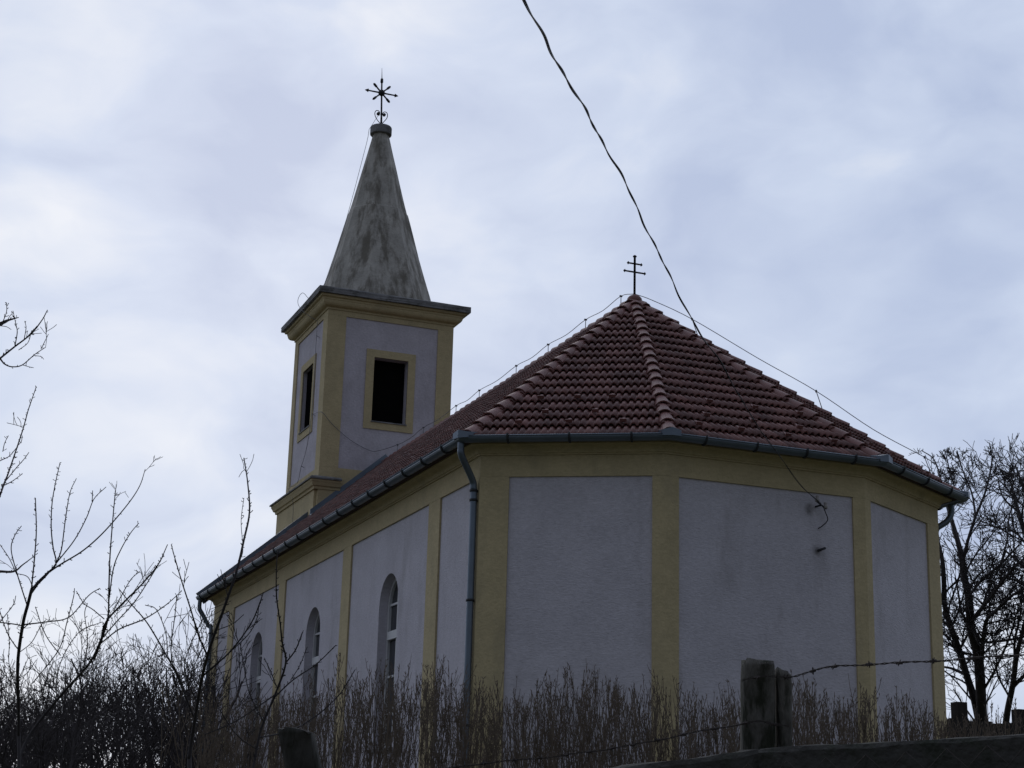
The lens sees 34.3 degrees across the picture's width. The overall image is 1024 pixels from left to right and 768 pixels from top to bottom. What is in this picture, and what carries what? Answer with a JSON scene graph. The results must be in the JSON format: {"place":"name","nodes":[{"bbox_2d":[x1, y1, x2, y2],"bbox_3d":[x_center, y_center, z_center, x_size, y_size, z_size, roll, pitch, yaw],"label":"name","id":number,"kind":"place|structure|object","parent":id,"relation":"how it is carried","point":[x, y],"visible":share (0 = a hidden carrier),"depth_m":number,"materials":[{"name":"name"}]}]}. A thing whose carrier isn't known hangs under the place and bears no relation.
{"place":"outdoors","nodes":[
{"label":"outdoors","id":0,"kind":"place"},
{"bbox_2d":[0,0,1023,767],"label":"sky","id":1,"kind":"structure","parent":0,"point":[833,190],"materials":[{"name":"white"}]},
{"bbox_2d":[947,702,1023,737],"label":"board fence","id":2,"kind":"object","parent":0,"point":[958,709],"visible":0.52,"depth_m":34.38,"materials":[{"name":"black wood"}]},
{"bbox_3d":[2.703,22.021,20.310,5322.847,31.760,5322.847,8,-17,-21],"label":"ground","id":3,"kind":"structure","parent":0,"visible":0},
{"bbox_2d":[0,302,56,621],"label":"bare tree","id":4,"kind":"object","parent":3,"relation":"on","point":[15,450],"visible":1,"depth_m":8.35,"materials":[{"name":"brown plant"}]},
{"bbox_2d":[0,455,161,767],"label":"bare shrub","id":5,"kind":"object","parent":3,"relation":"on","point":[23,624],"visible":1,"depth_m":9.54,"materials":[{"name":"brown plant"}]},
{"bbox_2d":[21,482,181,755],"bbox_3d":[-2.664,1.938,10.403,0.506,2.622,2.437,9,-17,-24],"label":"bare shrub","id":6,"kind":"object","parent":3,"relation":"on","point":[101,640],"visible":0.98,"depth_m":10.56,"materials":[{"name":"brown plant"}]},
{"bbox_2d":[0,597,285,767],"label":"bare thicket","id":7,"kind":"object","parent":3,"relation":"on","point":[56,739],"visible":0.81,"depth_m":28.78,"materials":[{"name":"black plant"}]},
{"bbox_2d":[119,455,263,767],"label":"bare shrub","id":8,"kind":"object","parent":3,"relation":"on","point":[194,716],"visible":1,"depth_m":8.15,"materials":[{"name":"brown plant"}]},
{"bbox_2d":[205,549,354,767],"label":"bare shrub","id":9,"kind":"object","parent":3,"relation":"on","point":[276,693],"visible":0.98,"depth_m":7.78,"materials":[{"name":"brown plant"}]},
{"bbox_2d":[196,78,969,767],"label":"church","id":10,"kind":"structure","parent":3,"relation":"on","point":[624,496],"depth_m":25.29,"materials":[{"name":"paint"}]},
{"bbox_2d":[245,639,261,767],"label":"window","id":11,"kind":"structure","parent":10,"relation":"in","point":[258,677],"depth_m":36.94,"materials":[{"name":"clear glass"}]},
{"bbox_2d":[308,613,319,730],"bbox_3d":[-3.742,5.795,32.172,0.093,2.899,1.048,8,-17,-21],"label":"window","id":12,"kind":"structure","parent":10,"relation":"in","point":[315,654],"depth_m":32.66,"materials":[{"name":"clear glass"}]},
{"bbox_2d":[373,578,397,752],"bbox_3d":[-2.031,4.651,27.769,0.288,2.954,1.180,8,-17,-21],"label":"window","id":13,"kind":"structure","parent":10,"relation":"in","point":[391,638],"depth_m":28.22,"materials":[{"name":"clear glass"}]},
{"bbox_2d":[522,0,817,501],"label":"power cable","id":14,"kind":"object","parent":10,"relation":"attached to","point":[568,82],"visible":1,"depth_m":17.44,"materials":[{"name":"black rubber"}]},
{"bbox_2d":[157,653,1023,767],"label":"bare hedge","id":15,"kind":"object","parent":3,"relation":"on","point":[397,751],"visible":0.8,"depth_m":14.72,"materials":[{"name":"brown plant"}]},
{"bbox_2d":[278,654,1023,767],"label":"wire fence","id":16,"kind":"object","parent":3,"relation":"on","point":[765,724],"visible":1,"depth_m":5.45,"materials":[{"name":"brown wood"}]},
{"bbox_2d":[908,433,1023,721],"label":"bare tree","id":17,"kind":"object","parent":3,"relation":"on","point":[976,696],"visible":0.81,"depth_m":38.17,"materials":[{"name":"brown plant"}]},
{"bbox_2d":[944,532,1023,723],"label":"bare tree","id":18,"kind":"object","parent":3,"relation":"on","point":[1010,694],"visible":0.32,"depth_m":41.12,"materials":[{"name":"brown plant"}]},
{"bbox_2d":[950,437,1023,604],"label":"bare tree","id":19,"kind":"object","parent":3,"relation":"on","point":[1019,515],"visible":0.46,"depth_m":42.45,"materials":[{"name":"brown plant"}]}
]}

